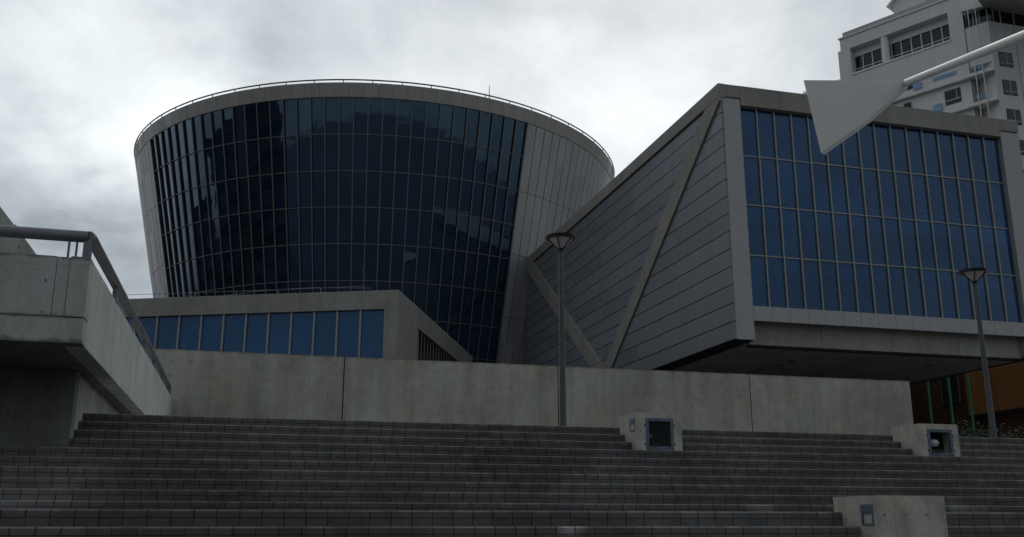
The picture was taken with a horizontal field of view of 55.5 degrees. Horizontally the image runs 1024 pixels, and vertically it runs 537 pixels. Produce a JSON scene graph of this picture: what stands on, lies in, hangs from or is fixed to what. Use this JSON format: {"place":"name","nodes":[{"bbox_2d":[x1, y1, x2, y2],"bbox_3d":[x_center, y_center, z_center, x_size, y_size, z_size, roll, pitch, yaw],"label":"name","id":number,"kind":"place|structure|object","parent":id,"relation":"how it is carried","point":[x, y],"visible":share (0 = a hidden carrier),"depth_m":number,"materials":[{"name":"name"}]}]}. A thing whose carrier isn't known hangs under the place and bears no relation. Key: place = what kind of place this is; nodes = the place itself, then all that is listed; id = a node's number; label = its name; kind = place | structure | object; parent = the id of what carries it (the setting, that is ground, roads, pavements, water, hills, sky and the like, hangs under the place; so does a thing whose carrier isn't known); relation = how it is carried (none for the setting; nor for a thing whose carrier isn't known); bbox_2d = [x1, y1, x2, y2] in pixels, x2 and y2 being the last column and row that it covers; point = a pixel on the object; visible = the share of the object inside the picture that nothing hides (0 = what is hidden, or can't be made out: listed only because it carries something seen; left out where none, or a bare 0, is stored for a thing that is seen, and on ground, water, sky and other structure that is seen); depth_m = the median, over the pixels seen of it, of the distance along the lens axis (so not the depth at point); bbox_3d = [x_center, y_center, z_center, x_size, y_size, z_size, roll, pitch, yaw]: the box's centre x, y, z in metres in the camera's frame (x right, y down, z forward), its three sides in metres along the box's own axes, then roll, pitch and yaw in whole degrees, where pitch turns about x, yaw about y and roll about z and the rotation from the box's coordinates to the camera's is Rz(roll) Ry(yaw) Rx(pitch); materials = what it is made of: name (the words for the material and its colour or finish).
{"place":"outdoors","nodes":[
{"label":"outdoors","id":0,"kind":"place"},
{"bbox_2d":[117,286,471,361],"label":"pavilion","id":1,"kind":"structure","parent":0,"point":[394,324],"depth_m":52.38,"materials":[{"name":"concrete"}]},
{"bbox_2d":[136,317,156,347],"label":"window pane","id":2,"kind":"structure","parent":1,"relation":"in","point":[149,324],"depth_m":53.32,"materials":[{"name":"blue glass"}]},
{"bbox_2d":[157,317,177,348],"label":"window pane","id":3,"kind":"structure","parent":1,"relation":"in","point":[167,328],"depth_m":53.10,"materials":[{"name":"blue glass"}]},
{"bbox_2d":[178,316,200,349],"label":"window pane","id":4,"kind":"structure","parent":1,"relation":"in","point":[190,325],"depth_m":52.90,"materials":[{"name":"blue glass"}]},
{"bbox_2d":[201,315,222,350],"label":"window pane","id":5,"kind":"structure","parent":1,"relation":"in","point":[212,325],"depth_m":52.72,"materials":[{"name":"blue glass"}]},
{"bbox_2d":[223,315,244,351],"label":"window pane","id":6,"kind":"structure","parent":1,"relation":"in","point":[234,324],"depth_m":52.53,"materials":[{"name":"blue glass"}]},
{"bbox_2d":[245,314,267,352],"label":"window pane","id":7,"kind":"structure","parent":1,"relation":"in","point":[257,323],"depth_m":52.34,"materials":[{"name":"blue glass"}]},
{"bbox_2d":[268,313,290,353],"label":"window pane","id":8,"kind":"structure","parent":1,"relation":"in","point":[279,330],"depth_m":52.16,"materials":[{"name":"blue glass"}]},
{"bbox_2d":[291,313,312,354],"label":"window pane","id":9,"kind":"structure","parent":1,"relation":"in","point":[302,328],"depth_m":51.97,"materials":[{"name":"blue glass"}]},
{"bbox_2d":[314,312,336,355],"bbox_3d":[-9.916,3.907,51.689,1.177,3.240,0.040,-2,-15,8],"label":"window pane","id":10,"kind":"structure","parent":1,"relation":"in","point":[325,326],"depth_m":51.78,"materials":[{"name":"blue glass"}]},
{"bbox_2d":[337,311,359,357],"bbox_3d":[-8.652,3.861,51.513,1.177,3.240,0.040,-2,-15,8],"label":"window pane","id":11,"kind":"structure","parent":1,"relation":"in","point":[348,326],"depth_m":51.59,"materials":[{"name":"blue glass"}]},
{"bbox_2d":[360,310,383,357],"bbox_3d":[-7.388,3.814,51.337,1.177,3.240,0.040,-2,-15,8],"label":"window pane","id":12,"kind":"structure","parent":1,"relation":"in","point":[372,321],"depth_m":51.40,"materials":[{"name":"blue glass"}]},
{"bbox_2d":[0,0,893,298],"label":"sky","id":13,"kind":"structure","parent":0,"point":[80,80],"materials":[{"name":"grey"}]},
{"bbox_2d":[803,0,1023,171],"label":"white tower","id":14,"kind":"structure","parent":0,"point":[908,39],"depth_m":116.13,"materials":[{"name":"paint"}]},
{"bbox_2d":[854,17,949,69],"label":"window frame","id":15,"kind":"structure","parent":14,"relation":"in","point":[943,22],"depth_m":121.54,"materials":[{"name":"metal"}]},
{"bbox_2d":[855,24,949,70],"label":"window pane","id":16,"kind":"structure","parent":14,"relation":"in","point":[936,33],"depth_m":121.42,"materials":[{"name":"black glass"}]},
{"bbox_2d":[932,70,955,81],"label":"window frame","id":17,"kind":"structure","parent":14,"relation":"in","point":[952,73],"depth_m":115.85,"materials":[{"name":"blue paint"}]},
{"bbox_2d":[944,87,961,105],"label":"window frame","id":18,"kind":"structure","parent":14,"relation":"in","point":[952,96],"depth_m":114.68,"materials":[{"name":"metal"}]},
{"bbox_2d":[966,7,991,27],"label":"window pane","id":19,"kind":"structure","parent":14,"relation":"in","point":[982,13],"depth_m":115.04,"materials":[{"name":"black glass"}]},
{"bbox_2d":[998,51,1013,67],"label":"window frame","id":20,"kind":"structure","parent":14,"relation":"in","point":[1005,59],"depth_m":112.46,"materials":[{"name":"metal"}]},
{"bbox_2d":[991,10,1023,25],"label":"window pane","id":21,"kind":"structure","parent":14,"relation":"in","point":[1006,18],"depth_m":115.49,"materials":[{"name":"black glass"}]},
{"bbox_2d":[1002,79,1017,95],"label":"window frame","id":22,"kind":"structure","parent":14,"relation":"in","point":[1009,87],"depth_m":111.56,"materials":[{"name":"metal"}]},
{"bbox_2d":[1006,108,1021,124],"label":"window frame","id":23,"kind":"structure","parent":14,"relation":"in","point":[1012,114],"depth_m":110.69,"materials":[{"name":"metal"}]},
{"bbox_2d":[1019,140,1023,154],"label":"window frame","id":24,"kind":"structure","parent":14,"relation":"in","point":[1021,142],"depth_m":109.87,"materials":[{"name":"metal"}]},
{"bbox_2d":[910,361,1023,437],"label":"orange building","id":25,"kind":"structure","parent":0,"point":[1007,386],"depth_m":66.17,"materials":[{"name":"metal"}]},
{"bbox_2d":[522,83,1023,384],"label":"glass box building","id":26,"kind":"structure","parent":25,"relation":"on","point":[722,228],"depth_m":52.16,"materials":[{"name":"concrete"}]},
{"bbox_2d":[740,109,757,155],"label":"window pane","id":27,"kind":"structure","parent":26,"relation":"in","point":[748,122],"depth_m":50.74,"materials":[{"name":"blue glass"}]},
{"bbox_2d":[743,156,760,204],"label":"window pane","id":28,"kind":"structure","parent":26,"relation":"in","point":[751,167],"depth_m":50.06,"materials":[{"name":"blue glass"}]},
{"bbox_2d":[747,206,764,254],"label":"window pane","id":29,"kind":"structure","parent":26,"relation":"in","point":[754,213],"depth_m":49.38,"materials":[{"name":"blue glass"}]},
{"bbox_2d":[750,256,767,306],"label":"window pane","id":30,"kind":"structure","parent":26,"relation":"in","point":[757,263],"depth_m":48.71,"materials":[{"name":"blue glass"}]},
{"bbox_2d":[757,110,774,157],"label":"window pane","id":31,"kind":"structure","parent":26,"relation":"in","point":[765,121],"depth_m":50.99,"materials":[{"name":"blue glass"}]},
{"bbox_2d":[760,158,778,206],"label":"window pane","id":32,"kind":"structure","parent":26,"relation":"in","point":[768,166],"depth_m":50.31,"materials":[{"name":"blue glass"}]},
{"bbox_2d":[764,207,782,256],"bbox_3d":[13.290,-1.865,49.643,0.932,2.595,0.038,4,-15,-15],"label":"window pane","id":33,"kind":"structure","parent":26,"relation":"in","point":[773,243],"depth_m":49.64,"materials":[{"name":"blue glass"}]},
{"bbox_2d":[767,257,785,307],"bbox_3d":[13.289,0.704,48.971,0.932,2.585,0.033,4,-15,-15],"label":"window pane","id":34,"kind":"structure","parent":26,"relation":"in","point":[777,296],"depth_m":48.96,"materials":[{"name":"blue glass"}]},
{"bbox_2d":[774,113,792,159],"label":"window pane","id":35,"kind":"structure","parent":26,"relation":"in","point":[782,122],"depth_m":51.25,"materials":[{"name":"blue glass"}]},
{"bbox_2d":[778,160,795,207],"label":"window pane","id":36,"kind":"structure","parent":26,"relation":"in","point":[786,173],"depth_m":50.57,"materials":[{"name":"blue glass"}]},
{"bbox_2d":[781,209,799,257],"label":"window pane","id":37,"kind":"structure","parent":26,"relation":"in","point":[789,217],"depth_m":49.89,"materials":[{"name":"blue glass"}]},
{"bbox_2d":[785,259,803,308],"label":"window pane","id":38,"kind":"structure","parent":26,"relation":"in","point":[793,275],"depth_m":49.23,"materials":[{"name":"blue glass"}]},
{"bbox_2d":[791,115,809,161],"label":"window pane","id":39,"kind":"structure","parent":26,"relation":"in","point":[799,124],"depth_m":51.51,"materials":[{"name":"blue glass"}]},
{"bbox_2d":[795,162,813,209],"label":"window pane","id":40,"kind":"structure","parent":26,"relation":"in","point":[803,172],"depth_m":50.84,"materials":[{"name":"blue glass"}]},
{"bbox_2d":[799,210,817,259],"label":"window pane","id":41,"kind":"structure","parent":26,"relation":"in","point":[807,221],"depth_m":50.16,"materials":[{"name":"blue glass"}]},
{"bbox_2d":[803,260,821,309],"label":"window pane","id":42,"kind":"structure","parent":26,"relation":"in","point":[811,269],"depth_m":49.48,"materials":[{"name":"blue glass"}]},
{"bbox_2d":[808,117,826,163],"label":"window pane","id":43,"kind":"structure","parent":26,"relation":"in","point":[817,157],"depth_m":51.64,"materials":[{"name":"blue glass"}]},
{"bbox_2d":[812,164,830,211],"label":"window pane","id":44,"kind":"structure","parent":26,"relation":"in","point":[820,175],"depth_m":51.09,"materials":[{"name":"blue glass"}]},
{"bbox_2d":[816,212,834,260],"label":"window pane","id":45,"kind":"structure","parent":26,"relation":"in","point":[824,221],"depth_m":50.41,"materials":[{"name":"blue glass"}]},
{"bbox_2d":[820,261,839,310],"bbox_3d":[16.218,0.907,49.745,0.932,2.585,0.037,4,-15,-15],"label":"window pane","id":46,"kind":"structure","parent":26,"relation":"in","point":[828,269],"depth_m":49.75,"materials":[{"name":"blue glass"}]},
{"bbox_2d":[828,144,842,165],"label":"window pane","id":47,"kind":"structure","parent":26,"relation":"in","point":[835,156],"depth_m":51.84,"materials":[{"name":"blue glass"}]},
{"bbox_2d":[829,166,847,212],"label":"window pane","id":48,"kind":"structure","parent":26,"relation":"in","point":[837,178],"depth_m":51.35,"materials":[{"name":"blue glass"}]},
{"bbox_2d":[833,214,851,261],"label":"window pane","id":49,"kind":"structure","parent":26,"relation":"in","point":[842,234],"depth_m":50.67,"materials":[{"name":"blue glass"}]},
{"bbox_2d":[838,263,856,311],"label":"window pane","id":50,"kind":"structure","parent":26,"relation":"in","point":[846,277],"depth_m":50.00,"materials":[{"name":"blue glass"}]},
{"bbox_2d":[844,132,859,166],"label":"window pane","id":51,"kind":"structure","parent":26,"relation":"in","point":[850,144],"depth_m":52.17,"materials":[{"name":"blue glass"}]},
{"bbox_2d":[846,168,864,214],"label":"window pane","id":52,"kind":"structure","parent":26,"relation":"in","point":[855,193],"depth_m":51.60,"materials":[{"name":"blue glass"}]},
{"bbox_2d":[850,215,868,263],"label":"window pane","id":53,"kind":"structure","parent":26,"relation":"in","point":[858,225],"depth_m":50.94,"materials":[{"name":"blue glass"}]},
{"bbox_2d":[855,264,873,312],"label":"window pane","id":54,"kind":"structure","parent":26,"relation":"in","point":[863,277],"depth_m":50.26,"materials":[{"name":"blue glass"}]},
{"bbox_2d":[859,124,875,168],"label":"window pane","id":55,"kind":"structure","parent":26,"relation":"in","point":[866,133],"depth_m":52.53,"materials":[{"name":"blue glass"}]},
{"bbox_2d":[863,169,880,215],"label":"window pane","id":56,"kind":"structure","parent":26,"relation":"in","point":[869,176],"depth_m":51.87,"materials":[{"name":"blue glass"}]},
{"bbox_2d":[867,217,885,264],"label":"window pane","id":57,"kind":"structure","parent":26,"relation":"in","point":[876,239],"depth_m":51.19,"materials":[{"name":"blue glass"}]},
{"bbox_2d":[872,265,890,313],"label":"window pane","id":58,"kind":"structure","parent":26,"relation":"in","point":[880,279],"depth_m":50.52,"materials":[{"name":"blue glass"}]},
{"bbox_2d":[874,125,892,170],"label":"window pane","id":59,"kind":"structure","parent":26,"relation":"in","point":[881,132],"depth_m":52.80,"materials":[{"name":"blue glass"}]},
{"bbox_2d":[879,171,897,217],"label":"window pane","id":60,"kind":"structure","parent":26,"relation":"in","point":[886,178],"depth_m":52.13,"materials":[{"name":"blue glass"}]},
{"bbox_2d":[884,218,902,265],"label":"window pane","id":61,"kind":"structure","parent":26,"relation":"in","point":[891,225],"depth_m":51.45,"materials":[{"name":"blue glass"}]},
{"bbox_2d":[889,267,907,314],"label":"window pane","id":62,"kind":"structure","parent":26,"relation":"in","point":[899,302],"depth_m":50.78,"materials":[{"name":"blue glass"}]},
{"bbox_2d":[891,127,908,172],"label":"window pane","id":63,"kind":"structure","parent":26,"relation":"in","point":[897,134],"depth_m":53.06,"materials":[{"name":"blue glass"}]},
{"bbox_2d":[895,173,913,218],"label":"window pane","id":64,"kind":"structure","parent":26,"relation":"in","point":[902,180],"depth_m":52.38,"materials":[{"name":"blue glass"}]},
{"bbox_2d":[900,220,918,266],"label":"window pane","id":65,"kind":"structure","parent":26,"relation":"in","point":[907,227],"depth_m":51.70,"materials":[{"name":"blue glass"}]},
{"bbox_2d":[905,268,924,316],"bbox_3d":[21.097,1.246,51.037,0.932,2.585,0.039,4,-15,-15],"label":"window pane","id":66,"kind":"structure","parent":26,"relation":"in","point":[912,275],"depth_m":51.04,"materials":[{"name":"blue glass"}]},
{"bbox_2d":[906,129,924,173],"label":"window pane","id":67,"kind":"structure","parent":26,"relation":"in","point":[913,136],"depth_m":53.32,"materials":[{"name":"blue glass"}]},
{"bbox_2d":[911,174,929,220],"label":"window pane","id":68,"kind":"structure","parent":26,"relation":"in","point":[918,181],"depth_m":52.65,"materials":[{"name":"blue glass"}]},
{"bbox_2d":[917,221,935,268],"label":"window pane","id":69,"kind":"structure","parent":26,"relation":"in","point":[924,228],"depth_m":51.97,"materials":[{"name":"blue glass"}]},
{"bbox_2d":[922,269,940,317],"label":"window pane","id":70,"kind":"structure","parent":26,"relation":"in","point":[929,276],"depth_m":51.29,"materials":[{"name":"blue glass"}]},
{"bbox_2d":[922,131,940,175],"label":"window pane","id":71,"kind":"structure","parent":26,"relation":"in","point":[929,138],"depth_m":53.58,"materials":[{"name":"blue glass"}]},
{"bbox_2d":[927,176,945,221],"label":"window pane","id":72,"kind":"structure","parent":26,"relation":"in","point":[934,183],"depth_m":52.90,"materials":[{"name":"blue glass"}]},
{"bbox_2d":[933,223,951,269],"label":"window pane","id":73,"kind":"structure","parent":26,"relation":"in","point":[940,230],"depth_m":52.22,"materials":[{"name":"blue glass"}]},
{"bbox_2d":[938,132,955,177],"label":"window pane","id":74,"kind":"structure","parent":26,"relation":"in","point":[945,142],"depth_m":53.84,"materials":[{"name":"blue glass"}]},
{"bbox_2d":[938,270,956,318],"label":"window pane","id":75,"kind":"structure","parent":26,"relation":"in","point":[945,277],"depth_m":51.55,"materials":[{"name":"blue glass"}]},
{"bbox_2d":[943,178,961,223],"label":"window pane","id":76,"kind":"structure","parent":26,"relation":"in","point":[950,185],"depth_m":53.16,"materials":[{"name":"blue glass"}]},
{"bbox_2d":[949,224,966,270],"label":"window pane","id":77,"kind":"structure","parent":26,"relation":"in","point":[956,232],"depth_m":52.49,"materials":[{"name":"blue glass"}]},
{"bbox_2d":[953,134,970,178],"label":"window pane","id":78,"kind":"structure","parent":26,"relation":"in","point":[960,141],"depth_m":54.10,"materials":[{"name":"blue glass"}]},
{"bbox_2d":[955,272,973,319],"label":"window pane","id":79,"kind":"structure","parent":26,"relation":"in","point":[962,283],"depth_m":51.79,"materials":[{"name":"blue glass"}]},
{"bbox_2d":[959,180,977,224],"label":"window pane","id":80,"kind":"structure","parent":26,"relation":"in","point":[966,188],"depth_m":53.42,"materials":[{"name":"blue glass"}]},
{"bbox_2d":[965,226,982,267],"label":"window pane","id":81,"kind":"structure","parent":26,"relation":"in","point":[972,235],"depth_m":52.77,"materials":[{"name":"blue glass"}]},
{"bbox_2d":[969,136,986,180],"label":"window pane","id":82,"kind":"structure","parent":26,"relation":"in","point":[979,171],"depth_m":54.36,"materials":[{"name":"blue glass"}]},
{"bbox_2d":[972,275,989,320],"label":"window pane","id":83,"kind":"structure","parent":26,"relation":"in","point":[981,288],"depth_m":52.07,"materials":[{"name":"blue glass"}]},
{"bbox_2d":[974,181,992,226],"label":"window pane","id":84,"kind":"structure","parent":26,"relation":"in","point":[982,193],"depth_m":53.68,"materials":[{"name":"blue glass"}]},
{"bbox_2d":[980,227,998,273],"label":"window pane","id":85,"kind":"structure","parent":26,"relation":"in","point":[987,234],"depth_m":53.01,"materials":[{"name":"blue glass"}]},
{"bbox_2d":[984,138,1001,182],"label":"window pane","id":86,"kind":"structure","parent":26,"relation":"in","point":[991,148],"depth_m":54.62,"materials":[{"name":"blue glass"}]},
{"bbox_2d":[986,274,1005,321],"bbox_3d":[25.977,1.586,52.330,0.932,2.585,0.038,4,-15,-15],"label":"window pane","id":87,"kind":"structure","parent":26,"relation":"in","point":[993,281],"depth_m":52.33,"materials":[{"name":"blue glass"}]},
{"bbox_2d":[990,183,1007,227],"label":"window pane","id":88,"kind":"structure","parent":26,"relation":"in","point":[998,201],"depth_m":53.93,"materials":[{"name":"blue glass"}]},
{"bbox_2d":[996,229,1014,274],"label":"window pane","id":89,"kind":"structure","parent":26,"relation":"in","point":[1004,246],"depth_m":53.27,"materials":[{"name":"blue glass"}]},
{"bbox_2d":[1002,276,1020,322],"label":"window pane","id":90,"kind":"structure","parent":26,"relation":"in","point":[1009,282],"depth_m":52.58,"materials":[{"name":"blue glass"}]},
{"bbox_2d":[940,375,961,403],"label":"window frame","id":91,"kind":"structure","parent":25,"relation":"in","point":[954,380],"depth_m":68.85,"materials":[{"name":"glass"}]},
{"bbox_3d":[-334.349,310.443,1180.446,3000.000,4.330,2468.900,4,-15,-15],"label":"ground","id":92,"kind":"structure","parent":0,"visible":0},
{"bbox_2d":[134,79,614,363],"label":"round museum drum","id":93,"kind":"object","parent":92,"relation":"on","point":[447,211],"visible":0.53,"depth_m":79.58,"materials":[{"name":"blue glass"}]},
{"bbox_2d":[146,348,913,434],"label":"retaining wall","id":94,"kind":"structure","parent":92,"relation":"on","point":[242,384],"depth_m":32.21,"materials":[{"name":"concrete"}]},
{"bbox_2d":[926,381,932,423],"bbox_3d":[26.650,9.496,61.870,0.340,9.600,0.340,4,-15,-15],"label":"green post","id":95,"kind":"object","parent":92,"relation":"on","point":[929,402],"visible":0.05,"depth_m":62.07,"materials":[{"name":"metal"}]},
{"bbox_2d":[946,377,954,424],"bbox_3d":[28.193,9.603,62.279,0.340,9.600,0.340,4,-15,-15],"label":"green post","id":96,"kind":"object","parent":92,"relation":"on","point":[950,401],"visible":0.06,"depth_m":62.52,"materials":[{"name":"metal"}]},
{"bbox_2d":[966,373,975,436],"bbox_3d":[29.669,9.706,62.669,0.340,9.600,0.340,4,-15,-15],"label":"green post","id":97,"kind":"object","parent":92,"relation":"on","point":[970,397],"visible":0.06,"depth_m":62.93,"materials":[{"name":"metal"}]},
{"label":"terrace floor","id":98,"kind":"structure","parent":0,"visible":0},
{"bbox_2d":[545,232,575,425],"bbox_3d":[1.096,1.455,21.368,0.690,4.575,0.690,4,-15,-15],"label":"street lamp","id":99,"kind":"object","parent":98,"relation":"on","point":[560,241],"visible":0.89,"depth_m":21.42,"materials":[{"name":"metal"}]},
{"bbox_2d":[958,267,996,437],"bbox_3d":[11.725,2.226,24.176,0.690,4.575,0.690,4,-15,-15],"label":"street lamp","id":100,"kind":"object","parent":98,"relation":"on","point":[974,275],"visible":0.86,"depth_m":24.23,"materials":[{"name":"metal"}]},
{"bbox_2d":[955,418,1006,437],"bbox_3d":[15.400,6.141,33.751,3.498,1.939,3.037,4,-15,-15],"label":"shrub","id":101,"kind":"object","parent":98,"relation":"on","point":[960,434],"visible":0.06,"depth_m":33.56,"materials":[{"name":"green plant"}]},
{"bbox_2d":[965,420,1023,437],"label":"shrub","id":102,"kind":"object","parent":98,"relation":"on","point":[1012,435],"visible":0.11,"depth_m":33.85,"materials":[{"name":"green plant"}]},
{"bbox_3d":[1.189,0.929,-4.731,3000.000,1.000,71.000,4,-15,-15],"label":"plaza","id":103,"kind":"structure","parent":0,"visible":0},
{"bbox_2d":[0,207,172,446],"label":"concrete terrace","id":104,"kind":"structure","parent":103,"relation":"on","point":[72,349],"depth_m":14.52,"materials":[{"name":"concrete"}]},
{"bbox_2d":[0,413,1023,536],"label":"stairs","id":105,"kind":"structure","parent":103,"relation":"on","point":[119,475],"depth_m":14.95,"materials":[{"name":"concrete"}]},
{"bbox_2d":[620,412,682,450],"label":"light block","id":106,"kind":"structure","parent":105,"relation":"on","point":[641,430],"depth_m":17.34,"materials":[{"name":"concrete"}]},
{"bbox_2d":[833,495,947,536],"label":"light block","id":107,"kind":"structure","parent":105,"relation":"on","point":[894,516],"depth_m":10.75,"materials":[{"name":"concrete"}]},
{"bbox_2d":[804,30,1023,154],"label":"kite sculpture","id":108,"kind":"object","parent":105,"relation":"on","point":[842,111],"visible":1,"depth_m":29.84,"materials":[{"name":"white paint"}]},
{"bbox_2d":[892,423,960,456],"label":"light block","id":109,"kind":"structure","parent":105,"relation":"on","point":[919,439],"depth_m":18.86,"materials":[{"name":"concrete"}]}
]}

